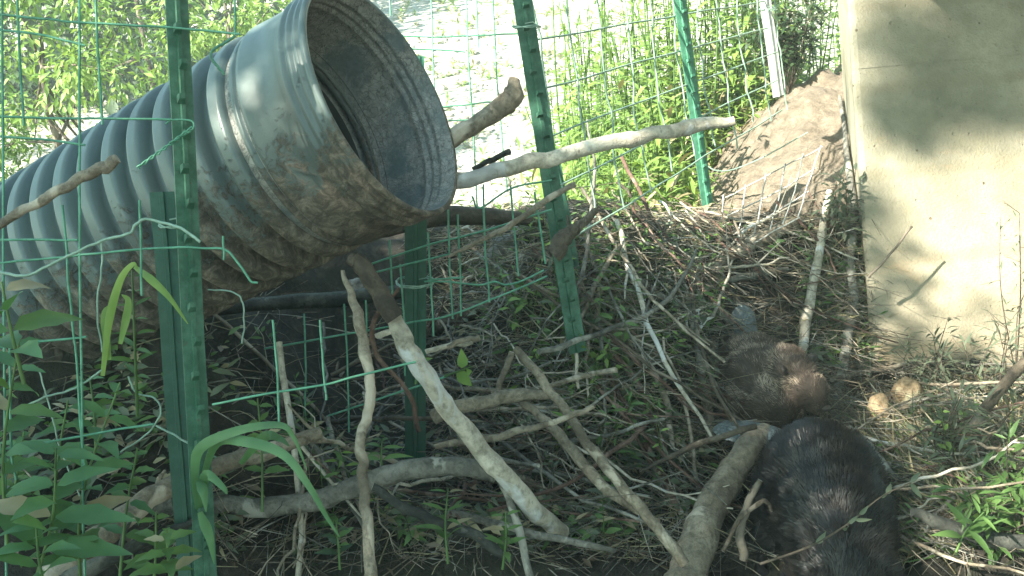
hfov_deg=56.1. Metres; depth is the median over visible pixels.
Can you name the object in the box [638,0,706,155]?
tall weed
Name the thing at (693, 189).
undergrowth
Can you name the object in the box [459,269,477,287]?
twig
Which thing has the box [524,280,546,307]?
leafy shoot
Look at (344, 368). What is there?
twig
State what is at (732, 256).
twig
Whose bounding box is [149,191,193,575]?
fence post
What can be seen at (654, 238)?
twig
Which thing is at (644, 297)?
leafy shoot
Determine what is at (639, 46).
tall weed
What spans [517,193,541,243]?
leafy shoot
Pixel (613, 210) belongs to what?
leafy shoot
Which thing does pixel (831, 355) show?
seedling
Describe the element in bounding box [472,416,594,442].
twig
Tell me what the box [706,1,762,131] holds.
tall weed
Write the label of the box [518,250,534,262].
rock
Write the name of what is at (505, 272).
twig
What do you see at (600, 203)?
seedling
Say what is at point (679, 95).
tall weed
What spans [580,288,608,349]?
leafy shoot
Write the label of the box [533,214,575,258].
leafy shoot
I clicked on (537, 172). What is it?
tall weed
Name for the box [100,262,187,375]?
grass plant
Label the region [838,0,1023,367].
concrete abutment
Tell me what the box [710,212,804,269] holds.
driftwood
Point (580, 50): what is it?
tall weed
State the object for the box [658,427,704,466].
twig
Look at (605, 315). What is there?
leafy shoot
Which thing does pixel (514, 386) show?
leafy shoot
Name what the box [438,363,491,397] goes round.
twig
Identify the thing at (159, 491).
log
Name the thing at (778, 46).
tall weed
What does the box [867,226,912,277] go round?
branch
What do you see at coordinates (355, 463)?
leafy shoot
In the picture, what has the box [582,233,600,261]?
leafy shoot
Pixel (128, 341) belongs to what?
leafy weed
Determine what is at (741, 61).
tall weed
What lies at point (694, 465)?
twig
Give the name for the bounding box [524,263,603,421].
twig
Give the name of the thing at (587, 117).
tall weed
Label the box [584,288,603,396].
twig
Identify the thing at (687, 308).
twig
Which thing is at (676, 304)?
leafy shoot
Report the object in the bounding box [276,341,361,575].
twig
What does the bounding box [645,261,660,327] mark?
twig
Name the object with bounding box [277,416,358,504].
twig
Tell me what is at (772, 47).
fence post
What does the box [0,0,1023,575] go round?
ground
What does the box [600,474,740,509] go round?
twig
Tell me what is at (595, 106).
tall weed
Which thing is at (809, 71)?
tall weed
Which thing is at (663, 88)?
tall weed
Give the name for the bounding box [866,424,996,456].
twig
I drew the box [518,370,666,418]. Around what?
twig
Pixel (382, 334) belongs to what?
branch
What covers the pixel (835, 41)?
tall weed
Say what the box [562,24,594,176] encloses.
tall weed
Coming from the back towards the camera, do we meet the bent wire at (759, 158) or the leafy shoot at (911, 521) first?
the bent wire at (759, 158)
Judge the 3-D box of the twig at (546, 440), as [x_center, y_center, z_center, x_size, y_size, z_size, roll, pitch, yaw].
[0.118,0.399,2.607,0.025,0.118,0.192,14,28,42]
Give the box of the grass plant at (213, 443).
[190,421,339,563]
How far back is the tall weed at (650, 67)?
5.06 m
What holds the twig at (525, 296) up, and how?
on the brush litter
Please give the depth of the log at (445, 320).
3.06 m
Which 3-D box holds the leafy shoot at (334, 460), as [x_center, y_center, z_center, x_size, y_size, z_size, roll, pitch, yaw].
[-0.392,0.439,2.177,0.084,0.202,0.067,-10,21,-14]
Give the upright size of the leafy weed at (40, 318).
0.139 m
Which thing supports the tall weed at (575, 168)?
on the ground at (812, 108)
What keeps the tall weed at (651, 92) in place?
on the ground at (812, 108)
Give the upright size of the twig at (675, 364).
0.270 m
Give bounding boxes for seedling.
[313,516,353,569]
[365,437,412,465]
[400,357,432,383]
[413,488,470,563]
[444,349,471,385]
[467,267,484,294]
[482,510,525,569]
[492,335,516,353]
[507,282,527,316]
[527,319,551,347]
[547,296,559,317]
[560,324,566,343]
[589,350,606,369]
[595,186,608,206]
[597,233,626,267]
[601,289,619,321]
[666,251,682,283]
[696,232,711,245]
[764,237,785,256]
[825,347,841,370]
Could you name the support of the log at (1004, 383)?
on the ground at (812, 108)
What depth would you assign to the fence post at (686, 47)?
3.31 m
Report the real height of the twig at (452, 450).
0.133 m
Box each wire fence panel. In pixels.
[0,0,415,575]
[264,0,551,431]
[532,0,787,237]
[721,145,822,242]
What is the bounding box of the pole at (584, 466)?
[518,401,637,514]
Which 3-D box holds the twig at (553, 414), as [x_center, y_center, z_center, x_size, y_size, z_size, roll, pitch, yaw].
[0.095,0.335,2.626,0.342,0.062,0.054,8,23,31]
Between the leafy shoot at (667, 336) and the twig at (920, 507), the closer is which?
the twig at (920, 507)
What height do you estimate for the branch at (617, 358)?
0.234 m
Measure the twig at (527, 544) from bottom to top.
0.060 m
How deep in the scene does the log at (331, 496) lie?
2.06 m
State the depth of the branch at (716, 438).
2.44 m
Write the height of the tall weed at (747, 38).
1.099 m
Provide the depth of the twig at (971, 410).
2.83 m
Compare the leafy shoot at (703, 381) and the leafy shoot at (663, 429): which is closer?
the leafy shoot at (663, 429)
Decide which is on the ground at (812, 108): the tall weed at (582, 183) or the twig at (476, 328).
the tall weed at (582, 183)
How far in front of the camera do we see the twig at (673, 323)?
2.92 m
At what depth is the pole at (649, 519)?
2.21 m
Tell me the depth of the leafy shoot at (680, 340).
2.80 m
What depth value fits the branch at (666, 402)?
2.69 m
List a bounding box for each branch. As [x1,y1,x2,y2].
[0,154,120,229]
[59,518,191,575]
[210,283,404,316]
[369,287,421,432]
[371,483,514,563]
[374,329,390,338]
[425,341,472,353]
[428,77,524,149]
[434,404,594,449]
[447,182,575,257]
[447,335,480,349]
[447,435,623,530]
[447,510,615,552]
[456,116,735,189]
[456,433,533,575]
[472,149,510,169]
[494,351,514,391]
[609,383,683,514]
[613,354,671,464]
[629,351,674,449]
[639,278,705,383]
[639,423,757,472]
[669,237,731,324]
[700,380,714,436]
[710,341,719,379]
[721,498,772,551]
[735,479,762,561]
[798,190,832,351]
[830,359,913,381]
[831,95,858,420]
[848,425,899,480]
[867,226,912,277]
[910,507,1023,551]
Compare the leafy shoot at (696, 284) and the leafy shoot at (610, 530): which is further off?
the leafy shoot at (696, 284)
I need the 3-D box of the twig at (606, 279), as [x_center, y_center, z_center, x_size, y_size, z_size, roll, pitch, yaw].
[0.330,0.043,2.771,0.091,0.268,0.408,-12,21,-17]
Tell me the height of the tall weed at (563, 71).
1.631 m
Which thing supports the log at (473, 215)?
on the brush litter
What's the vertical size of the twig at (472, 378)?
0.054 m
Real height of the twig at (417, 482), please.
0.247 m
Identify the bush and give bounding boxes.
[0,0,201,181]
[0,0,283,139]
[0,59,43,178]
[144,0,292,76]
[724,0,839,94]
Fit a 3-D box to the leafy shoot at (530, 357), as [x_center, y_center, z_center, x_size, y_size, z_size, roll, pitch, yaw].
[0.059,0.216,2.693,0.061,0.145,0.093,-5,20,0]
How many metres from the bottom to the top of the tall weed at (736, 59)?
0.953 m
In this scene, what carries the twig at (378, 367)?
on the brush litter
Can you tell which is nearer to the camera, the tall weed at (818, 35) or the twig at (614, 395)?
the twig at (614, 395)
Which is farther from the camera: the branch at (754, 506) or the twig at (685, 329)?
the twig at (685, 329)
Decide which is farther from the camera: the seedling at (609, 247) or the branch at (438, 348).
the seedling at (609, 247)
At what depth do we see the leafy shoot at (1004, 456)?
2.32 m
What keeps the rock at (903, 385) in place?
on the ground at (812, 108)
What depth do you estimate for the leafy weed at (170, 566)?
1.45 m
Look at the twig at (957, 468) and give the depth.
2.30 m
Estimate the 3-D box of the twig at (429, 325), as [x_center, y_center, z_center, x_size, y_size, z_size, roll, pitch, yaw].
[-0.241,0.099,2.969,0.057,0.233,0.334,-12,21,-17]
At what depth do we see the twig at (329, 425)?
2.45 m
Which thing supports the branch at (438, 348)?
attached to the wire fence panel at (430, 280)
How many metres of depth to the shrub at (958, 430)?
2.48 m
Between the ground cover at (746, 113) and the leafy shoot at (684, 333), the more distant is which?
the ground cover at (746, 113)
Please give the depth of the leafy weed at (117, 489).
1.58 m
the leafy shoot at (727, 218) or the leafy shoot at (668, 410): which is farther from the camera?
the leafy shoot at (727, 218)
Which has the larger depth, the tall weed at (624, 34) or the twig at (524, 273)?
the tall weed at (624, 34)
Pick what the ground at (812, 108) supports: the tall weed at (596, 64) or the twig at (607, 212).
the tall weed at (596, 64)
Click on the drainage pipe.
(321, 126)
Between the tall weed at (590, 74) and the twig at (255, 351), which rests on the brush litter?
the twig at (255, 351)
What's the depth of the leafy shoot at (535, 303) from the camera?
2.75 m
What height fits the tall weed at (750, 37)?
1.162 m
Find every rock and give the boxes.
[349,278,364,288]
[486,234,519,273]
[511,218,546,238]
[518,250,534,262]
[866,393,889,421]
[891,377,923,404]
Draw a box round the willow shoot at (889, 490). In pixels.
[760,472,921,564]
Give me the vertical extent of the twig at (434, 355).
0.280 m
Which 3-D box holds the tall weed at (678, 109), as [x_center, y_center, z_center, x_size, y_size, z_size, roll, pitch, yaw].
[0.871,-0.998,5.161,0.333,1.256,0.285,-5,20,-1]
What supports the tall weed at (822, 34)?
on the ground at (812, 108)
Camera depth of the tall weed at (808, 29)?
6.11 m
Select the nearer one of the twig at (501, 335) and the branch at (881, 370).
the twig at (501, 335)
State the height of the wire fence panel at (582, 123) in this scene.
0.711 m
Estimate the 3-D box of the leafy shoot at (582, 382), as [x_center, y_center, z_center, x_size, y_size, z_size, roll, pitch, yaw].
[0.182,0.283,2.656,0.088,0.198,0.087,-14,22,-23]
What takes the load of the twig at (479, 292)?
on the brush litter
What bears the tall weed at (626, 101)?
on the ground at (812, 108)
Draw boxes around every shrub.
[886,315,971,399]
[908,358,1023,479]
[926,419,1023,569]
[945,307,1023,407]
[981,200,1023,362]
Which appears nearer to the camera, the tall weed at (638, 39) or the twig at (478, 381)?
the twig at (478, 381)
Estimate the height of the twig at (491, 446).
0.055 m
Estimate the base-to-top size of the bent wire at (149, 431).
0.119 m
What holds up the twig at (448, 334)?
on the brush litter
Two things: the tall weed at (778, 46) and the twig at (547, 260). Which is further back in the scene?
the tall weed at (778, 46)
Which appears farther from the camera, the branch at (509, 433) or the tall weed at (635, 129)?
the tall weed at (635, 129)
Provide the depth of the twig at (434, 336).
2.91 m
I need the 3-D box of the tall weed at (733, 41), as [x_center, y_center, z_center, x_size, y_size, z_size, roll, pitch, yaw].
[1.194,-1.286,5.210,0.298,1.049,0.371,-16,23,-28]
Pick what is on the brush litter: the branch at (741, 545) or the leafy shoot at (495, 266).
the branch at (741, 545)
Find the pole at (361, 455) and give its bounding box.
[341,270,377,575]
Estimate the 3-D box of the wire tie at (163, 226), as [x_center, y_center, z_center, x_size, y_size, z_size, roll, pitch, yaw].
[-0.564,-0.110,1.619,0.063,0.023,0.064,-5,20,0]
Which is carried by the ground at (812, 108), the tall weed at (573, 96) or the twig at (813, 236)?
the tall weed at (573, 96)
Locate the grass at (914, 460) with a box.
[426,215,1023,573]
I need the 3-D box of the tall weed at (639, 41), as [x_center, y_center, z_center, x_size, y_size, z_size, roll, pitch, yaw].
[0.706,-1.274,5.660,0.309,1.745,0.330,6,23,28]
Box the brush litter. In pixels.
[0,178,1023,575]
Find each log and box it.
[42,427,322,575]
[152,456,494,517]
[382,205,544,237]
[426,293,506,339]
[429,388,549,424]
[664,423,769,575]
[949,357,1023,471]
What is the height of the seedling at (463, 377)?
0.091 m
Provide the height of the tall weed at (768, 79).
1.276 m
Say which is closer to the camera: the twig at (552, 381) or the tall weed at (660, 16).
the twig at (552, 381)
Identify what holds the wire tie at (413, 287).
attached to the fence post at (415, 299)
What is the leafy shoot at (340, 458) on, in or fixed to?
on the ground at (812, 108)
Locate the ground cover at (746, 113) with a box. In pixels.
[0,0,841,208]
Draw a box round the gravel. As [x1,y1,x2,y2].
[0,9,614,210]
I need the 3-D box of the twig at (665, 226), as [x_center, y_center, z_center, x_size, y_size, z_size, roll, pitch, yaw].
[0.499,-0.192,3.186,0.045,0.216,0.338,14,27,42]
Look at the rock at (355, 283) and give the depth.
3.18 m
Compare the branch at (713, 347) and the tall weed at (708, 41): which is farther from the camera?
the tall weed at (708, 41)
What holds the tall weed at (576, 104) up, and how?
on the ground at (812, 108)
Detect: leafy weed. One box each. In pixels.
[0,279,83,384]
[0,336,63,544]
[0,431,49,496]
[0,440,135,572]
[0,519,88,575]
[32,400,101,532]
[47,382,140,575]
[59,375,120,447]
[97,448,157,575]
[98,270,157,416]
[122,512,193,575]
[129,527,201,575]
[244,398,289,511]
[930,496,996,560]
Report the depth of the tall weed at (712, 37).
6.18 m
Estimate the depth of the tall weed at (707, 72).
5.85 m
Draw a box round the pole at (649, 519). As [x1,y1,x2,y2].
[513,346,688,567]
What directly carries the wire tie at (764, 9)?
attached to the fence post at (772, 47)
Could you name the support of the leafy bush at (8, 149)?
on the ground at (812, 108)
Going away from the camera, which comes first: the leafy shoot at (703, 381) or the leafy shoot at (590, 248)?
the leafy shoot at (703, 381)
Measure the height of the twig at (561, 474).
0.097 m
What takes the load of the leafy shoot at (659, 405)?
on the ground at (812, 108)
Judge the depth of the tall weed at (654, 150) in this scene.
4.42 m
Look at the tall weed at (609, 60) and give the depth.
6.28 m
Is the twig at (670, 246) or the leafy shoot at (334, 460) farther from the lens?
the twig at (670, 246)
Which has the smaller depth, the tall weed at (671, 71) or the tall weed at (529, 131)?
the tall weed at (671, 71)
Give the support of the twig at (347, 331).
on the brush litter
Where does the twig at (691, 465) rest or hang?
on the brush litter
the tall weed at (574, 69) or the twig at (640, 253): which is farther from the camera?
the tall weed at (574, 69)
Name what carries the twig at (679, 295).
on the brush litter
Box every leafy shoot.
[290,372,314,453]
[312,460,341,547]
[324,451,352,511]
[335,446,378,533]
[346,444,396,532]
[383,439,404,459]
[479,257,515,306]
[486,405,504,444]
[492,244,512,292]
[493,274,525,334]
[498,264,531,313]
[506,283,530,339]
[507,265,519,315]
[510,363,532,388]
[511,186,537,239]
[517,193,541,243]
[518,415,535,449]
[519,216,546,251]
[522,325,548,380]
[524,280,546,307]
[527,242,550,326]
[527,325,546,365]
[528,290,555,331]
[528,348,544,374]
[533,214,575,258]
[537,272,561,333]
[539,215,555,285]
[539,311,561,359]
[539,336,564,400]
[542,450,567,489]
[547,350,589,379]
[549,389,573,465]
[561,357,596,400]
[563,384,581,409]
[571,204,599,254]
[572,365,599,436]
[576,327,606,387]
[579,357,600,401]
[579,358,608,390]
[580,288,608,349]
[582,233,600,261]
[585,398,603,450]
[587,260,612,322]
[587,381,601,423]
[590,235,605,260]
[590,241,606,265]
[593,256,627,287]
[595,399,615,449]
[595,470,619,552]
[598,190,623,231]
[598,335,619,376]
[602,343,627,380]
[604,241,632,285]
[609,225,626,284]
[609,418,631,464]
[610,378,645,433]
[611,299,640,332]
[612,186,631,240]
[613,300,632,331]
[613,305,638,362]
[619,215,636,255]
[620,184,643,233]
[622,171,642,233]
[626,275,658,333]
[630,312,650,350]
[630,415,657,441]
[633,226,651,268]
[636,394,666,426]
[642,357,667,401]
[646,227,662,263]
[647,424,676,454]
[649,299,679,355]
[652,381,672,422]
[652,415,669,472]
[655,333,679,355]
[657,230,671,280]
[657,271,679,321]
[662,297,677,331]
[663,334,687,377]
[670,311,688,364]
[671,373,699,435]
[675,287,709,323]
[676,307,713,348]
[678,332,703,366]
[686,359,719,402]
[687,221,713,257]
[688,274,703,310]
[693,246,704,271]
[698,299,719,344]
[702,268,726,326]
[710,297,731,327]
[715,190,736,249]
[881,379,935,435]
[903,503,927,539]
[918,385,940,428]
[929,403,979,434]
[933,407,951,451]
[945,429,979,466]
[956,472,982,505]
[959,453,985,475]
[968,470,991,518]
[992,426,1022,476]
[1000,402,1017,472]
[1007,467,1023,494]
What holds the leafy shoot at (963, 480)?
on the ground at (812, 108)
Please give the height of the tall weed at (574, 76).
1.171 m
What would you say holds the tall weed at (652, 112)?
on the ground at (812, 108)
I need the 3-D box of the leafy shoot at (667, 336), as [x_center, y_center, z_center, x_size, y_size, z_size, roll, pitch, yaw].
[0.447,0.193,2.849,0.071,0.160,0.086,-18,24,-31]
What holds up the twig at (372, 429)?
on the brush litter
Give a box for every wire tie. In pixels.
[136,119,194,168]
[158,218,176,228]
[396,276,434,288]
[512,21,540,28]
[758,6,777,10]
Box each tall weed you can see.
[514,39,575,172]
[519,105,542,194]
[525,0,581,196]
[527,92,567,199]
[530,64,568,200]
[542,1,591,170]
[544,0,600,165]
[547,26,583,142]
[548,11,596,136]
[550,88,570,195]
[553,61,573,178]
[553,77,601,196]
[553,87,589,199]
[555,80,600,200]
[556,31,600,164]
[557,90,578,190]
[558,4,594,176]
[559,135,589,198]
[561,20,607,196]
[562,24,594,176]
[563,11,599,133]
[563,91,611,202]
[563,114,587,196]
[563,142,580,198]
[564,25,605,171]
[564,51,601,200]
[568,9,624,195]
[570,38,612,197]
[572,9,608,195]
[573,104,608,190]
[574,5,620,159]
[574,116,607,200]
[574,169,597,199]
[576,125,623,200]
[578,4,618,115]
[578,20,628,197]
[579,99,604,190]
[579,119,607,202]
[580,123,611,199]
[581,32,617,135]
[584,0,618,178]
[584,0,623,168]
[585,2,628,164]
[585,79,607,178]
[587,85,633,204]
[589,0,647,130]
[589,42,630,161]
[590,0,636,178]
[590,111,637,194]
[595,43,628,159]
[596,31,629,195]
[596,41,651,200]
[599,0,648,169]
[599,42,653,194]
[600,163,616,203]
[601,94,635,196]
[602,31,647,203]
[602,93,655,207]
[603,0,642,158]
[605,0,675,194]
[606,105,644,210]
[607,36,646,196]
[609,68,638,160]
[609,148,642,204]
[611,0,640,129]
[612,14,626,130]
[613,0,651,159]
[614,110,668,203]
[615,1,654,119]
[616,108,650,200]
[617,16,656,176]
[620,12,667,129]
[620,12,707,204]
[621,0,665,97]
[621,83,654,203]
[621,129,665,210]
[622,0,678,182]
[622,0,686,185]
[624,103,653,202]
[625,36,686,185]
[625,68,655,164]
[628,39,675,213]
[628,112,674,209]
[629,3,677,140]
[631,7,665,172]
[633,41,669,202]
[635,63,680,213]
[636,0,672,146]
[636,0,708,169]
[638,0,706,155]
[638,57,665,172]
[639,13,684,159]
[639,40,678,192]
[641,0,697,83]
[641,107,683,208]
[642,0,663,108]
[642,0,699,173]
[645,0,712,162]
[645,66,688,208]
[647,57,679,158]
[647,124,679,210]
[649,1,683,104]
[654,0,678,115]
[654,1,702,98]
[658,1,702,192]
[658,6,717,203]
[658,42,679,100]
[660,103,680,203]
[661,8,719,142]
[661,14,698,206]
[662,47,686,152]
[665,42,711,197]
[672,20,705,156]
[674,49,714,207]
[676,28,708,144]
[677,0,704,93]
[679,19,717,186]
[686,0,743,153]
[687,0,724,149]
[688,0,735,129]
[690,0,731,110]
[690,7,715,148]
[691,0,707,69]
[694,2,729,101]
[695,0,762,124]
[698,0,724,112]
[698,0,759,132]
[698,4,732,115]
[698,29,720,113]
[699,2,728,92]
[700,0,730,115]
[701,0,732,132]
[702,0,751,132]
[702,0,756,133]
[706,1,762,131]
[708,0,758,115]
[710,5,734,90]
[711,0,770,113]
[712,0,754,121]
[718,0,771,114]
[719,0,753,110]
[722,0,756,104]
[725,8,760,123]
[730,1,761,109]
[732,0,760,110]
[732,1,754,116]
[733,1,793,108]
[739,0,763,102]
[750,4,774,105]
[751,0,771,107]
[751,0,819,102]
[751,14,793,94]
[757,0,794,104]
[793,0,822,75]
[795,0,823,76]
[796,1,833,82]
[797,1,825,79]
[803,1,839,75]
[803,2,825,78]
[804,3,828,75]
[806,0,835,69]
[810,2,835,68]
[812,1,836,74]
[814,0,833,69]
[817,0,839,68]
[818,4,841,70]
[825,5,839,68]
[830,7,839,65]
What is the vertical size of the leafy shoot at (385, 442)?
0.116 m
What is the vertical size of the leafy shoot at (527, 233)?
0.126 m
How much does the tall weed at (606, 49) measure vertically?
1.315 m
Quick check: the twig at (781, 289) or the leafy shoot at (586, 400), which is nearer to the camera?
the leafy shoot at (586, 400)
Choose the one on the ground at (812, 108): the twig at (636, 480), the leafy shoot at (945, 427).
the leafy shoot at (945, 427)
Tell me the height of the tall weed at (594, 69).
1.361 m
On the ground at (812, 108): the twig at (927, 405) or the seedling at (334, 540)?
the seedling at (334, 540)
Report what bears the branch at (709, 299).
on the brush litter
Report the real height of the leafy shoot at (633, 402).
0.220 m
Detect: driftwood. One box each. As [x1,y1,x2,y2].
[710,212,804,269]
[717,267,788,282]
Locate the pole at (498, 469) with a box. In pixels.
[346,252,568,535]
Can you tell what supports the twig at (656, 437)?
on the brush litter
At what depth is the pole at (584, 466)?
2.31 m
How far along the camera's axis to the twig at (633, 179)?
3.31 m
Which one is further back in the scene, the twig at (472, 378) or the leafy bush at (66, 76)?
the leafy bush at (66, 76)
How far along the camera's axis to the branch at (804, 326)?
3.43 m
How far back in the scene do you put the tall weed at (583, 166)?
4.48 m
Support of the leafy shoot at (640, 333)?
on the ground at (812, 108)
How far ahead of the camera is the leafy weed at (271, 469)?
1.91 m
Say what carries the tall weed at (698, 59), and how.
on the ground at (812, 108)
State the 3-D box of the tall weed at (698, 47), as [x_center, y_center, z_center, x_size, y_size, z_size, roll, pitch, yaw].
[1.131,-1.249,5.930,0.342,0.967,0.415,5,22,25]
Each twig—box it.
[214,314,381,444]
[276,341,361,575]
[276,460,312,575]
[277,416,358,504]
[278,369,285,430]
[282,512,307,572]
[287,404,429,482]
[293,415,362,571]
[303,324,393,340]
[308,413,476,427]
[320,322,328,424]
[325,415,359,510]
[328,407,355,436]
[330,342,394,380]
[331,476,454,494]
[335,361,363,406]
[343,387,400,457]
[345,377,439,408]
[352,422,396,431]
[353,380,365,390]
[360,385,395,405]
[365,416,525,447]
[370,349,386,393]
[372,432,404,437]
[376,391,432,403]
[376,460,649,497]
[377,464,423,568]
[381,367,427,443]
[384,487,641,522]
[388,421,509,463]
[393,354,551,419]
[400,360,617,392]
[426,292,445,328]
[426,314,457,357]
[426,353,535,408]
[429,334,457,370]
[431,481,461,493]
[433,436,615,470]
[434,262,459,307]
[434,430,505,501]
[438,275,511,323]
[438,319,495,365]
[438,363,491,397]
[439,225,474,244]
[440,497,578,575]
[441,322,564,343]
[443,363,495,410]
[444,368,533,423]
[444,392,466,493]
[445,318,471,362]
[445,359,569,418]
[446,478,480,539]
[448,362,492,489]
[452,397,548,444]
[456,337,568,364]
[457,405,664,511]
[458,346,486,360]
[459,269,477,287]
[459,324,496,356]
[461,242,491,265]
[468,420,497,457]
[469,375,585,476]
[469,413,682,534]
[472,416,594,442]
[475,252,517,315]
[476,255,542,283]
[477,386,615,421]
[489,261,523,362]
[491,352,616,449]
[491,359,530,386]
[492,403,664,451]
[492,431,652,560]
[493,323,538,388]
[493,410,582,484]
[501,412,529,441]
[502,457,539,467]
[504,404,549,487]
[508,272,541,321]
[511,378,647,456]
[512,271,677,347]
[517,276,757,468]
[517,458,558,474]
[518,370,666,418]
[518,403,599,435]
[521,479,632,510]
[522,251,646,319]
[523,433,580,504]
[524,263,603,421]
[529,243,593,302]
[530,306,672,332]
[532,246,639,316]
[536,405,576,469]
[537,249,697,353]
[545,428,732,508]
[549,364,572,431]
[558,244,621,388]
[576,272,618,373]
[577,119,596,301]
[579,360,750,516]
[580,187,724,362]
[580,352,691,504]
[583,243,664,369]
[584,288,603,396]
[591,274,673,329]
[592,345,701,404]
[593,321,608,449]
[596,330,736,419]
[597,428,690,512]
[599,412,692,464]
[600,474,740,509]
[603,207,702,331]
[604,367,636,430]
[611,189,649,245]
[612,316,742,403]
[612,466,677,490]
[613,204,720,290]
[613,458,663,495]
[614,219,711,436]
[616,181,734,309]
[620,156,743,332]
[620,221,746,294]
[625,236,653,269]
[627,201,692,274]
[632,411,698,509]
[636,268,709,316]
[636,274,647,393]
[637,246,650,291]
[638,207,695,247]
[644,220,689,256]
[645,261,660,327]
[650,315,716,346]
[651,187,825,273]
[652,409,729,529]
[652,437,690,570]
[658,302,708,333]
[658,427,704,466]
[659,200,737,253]
[661,346,723,385]
[662,240,721,280]
[662,337,700,496]
[663,324,694,381]
[663,438,726,504]
[668,219,717,327]
[672,268,711,342]
[673,242,789,268]
[675,197,749,251]
[676,233,760,321]
[677,235,716,266]
[677,302,715,321]
[679,201,775,277]
[684,209,705,240]
[684,266,722,301]
[685,384,724,411]
[689,278,742,434]
[695,227,898,342]
[698,210,859,259]
[699,227,757,330]
[701,243,703,293]
[703,249,772,271]
[707,175,816,262]
[707,238,771,284]
[715,202,735,241]
[733,219,803,310]
[746,247,775,296]
[755,263,820,274]
[756,245,863,280]
[759,223,797,234]
[759,229,858,313]
[775,201,837,274]
[805,187,865,270]
[844,395,986,415]
[856,380,956,430]
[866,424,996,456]
[880,401,1023,452]
[887,458,936,468]
[890,471,1021,478]
[892,435,1023,487]
[893,481,1023,521]
[894,380,1023,385]
[895,375,1002,406]
[896,497,939,519]
[899,534,1023,575]
[906,456,967,472]
[908,466,1022,523]
[917,359,1012,365]
[924,482,1002,531]
[925,438,991,459]
[938,492,1014,499]
[941,401,1007,414]
[941,416,996,433]
[956,438,1023,456]
[960,388,1023,396]
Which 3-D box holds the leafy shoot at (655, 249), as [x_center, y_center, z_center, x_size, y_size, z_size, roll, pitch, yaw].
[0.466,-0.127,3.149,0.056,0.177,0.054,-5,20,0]
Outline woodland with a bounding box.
[0,0,290,124]
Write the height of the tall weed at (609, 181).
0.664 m
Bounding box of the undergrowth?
[523,0,815,216]
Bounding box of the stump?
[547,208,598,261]
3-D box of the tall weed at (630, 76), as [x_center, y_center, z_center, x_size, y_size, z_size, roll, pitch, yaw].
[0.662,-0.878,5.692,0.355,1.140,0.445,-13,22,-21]
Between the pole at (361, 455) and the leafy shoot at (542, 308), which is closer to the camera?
the pole at (361, 455)
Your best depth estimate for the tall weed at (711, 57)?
5.46 m
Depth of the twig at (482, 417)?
2.57 m
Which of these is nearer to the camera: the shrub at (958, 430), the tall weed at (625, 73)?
the shrub at (958, 430)
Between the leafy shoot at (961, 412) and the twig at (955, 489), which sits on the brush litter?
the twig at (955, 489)
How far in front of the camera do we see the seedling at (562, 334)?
2.68 m
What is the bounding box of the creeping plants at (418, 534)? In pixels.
[0,220,886,560]
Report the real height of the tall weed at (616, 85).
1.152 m
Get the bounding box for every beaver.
[713,415,907,575]
[714,305,830,428]
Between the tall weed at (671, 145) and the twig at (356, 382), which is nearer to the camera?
the twig at (356, 382)
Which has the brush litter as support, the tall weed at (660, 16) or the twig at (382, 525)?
the twig at (382, 525)
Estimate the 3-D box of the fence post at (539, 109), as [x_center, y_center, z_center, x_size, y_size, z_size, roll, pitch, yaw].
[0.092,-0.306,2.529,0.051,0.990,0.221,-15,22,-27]
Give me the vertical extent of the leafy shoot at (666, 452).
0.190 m
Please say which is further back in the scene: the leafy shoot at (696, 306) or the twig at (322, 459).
the leafy shoot at (696, 306)
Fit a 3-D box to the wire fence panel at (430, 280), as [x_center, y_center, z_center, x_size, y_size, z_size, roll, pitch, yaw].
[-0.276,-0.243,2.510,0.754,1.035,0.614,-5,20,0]
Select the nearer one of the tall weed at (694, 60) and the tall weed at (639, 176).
the tall weed at (639, 176)
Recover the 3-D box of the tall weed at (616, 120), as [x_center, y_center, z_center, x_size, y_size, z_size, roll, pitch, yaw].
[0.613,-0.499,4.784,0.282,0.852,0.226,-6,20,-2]
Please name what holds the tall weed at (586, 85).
on the ground at (812, 108)
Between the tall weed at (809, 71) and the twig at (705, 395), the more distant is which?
the tall weed at (809, 71)
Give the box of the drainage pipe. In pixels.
[0,0,457,360]
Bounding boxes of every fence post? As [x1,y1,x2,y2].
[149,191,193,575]
[165,0,216,575]
[405,219,426,484]
[417,56,424,66]
[513,0,585,353]
[558,164,582,290]
[674,0,712,205]
[759,0,783,97]
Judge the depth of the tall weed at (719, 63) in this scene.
6.12 m
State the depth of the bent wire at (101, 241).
1.42 m
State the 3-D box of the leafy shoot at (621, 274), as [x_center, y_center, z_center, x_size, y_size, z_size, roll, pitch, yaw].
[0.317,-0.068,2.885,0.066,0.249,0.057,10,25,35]
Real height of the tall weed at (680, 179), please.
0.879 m
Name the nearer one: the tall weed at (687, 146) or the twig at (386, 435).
the twig at (386, 435)
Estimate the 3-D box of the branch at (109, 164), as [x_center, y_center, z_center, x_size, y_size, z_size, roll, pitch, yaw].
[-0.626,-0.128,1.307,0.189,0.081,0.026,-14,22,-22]
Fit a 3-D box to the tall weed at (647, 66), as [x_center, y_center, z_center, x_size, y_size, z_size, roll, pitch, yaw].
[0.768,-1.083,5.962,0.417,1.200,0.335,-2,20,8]
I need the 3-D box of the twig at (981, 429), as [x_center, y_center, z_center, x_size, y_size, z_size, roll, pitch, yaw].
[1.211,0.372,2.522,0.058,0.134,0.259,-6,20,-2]
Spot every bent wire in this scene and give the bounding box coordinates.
[0,217,200,276]
[29,370,101,403]
[39,372,80,495]
[96,242,103,351]
[120,376,161,452]
[156,425,216,457]
[208,289,244,343]
[209,35,235,75]
[708,132,807,171]

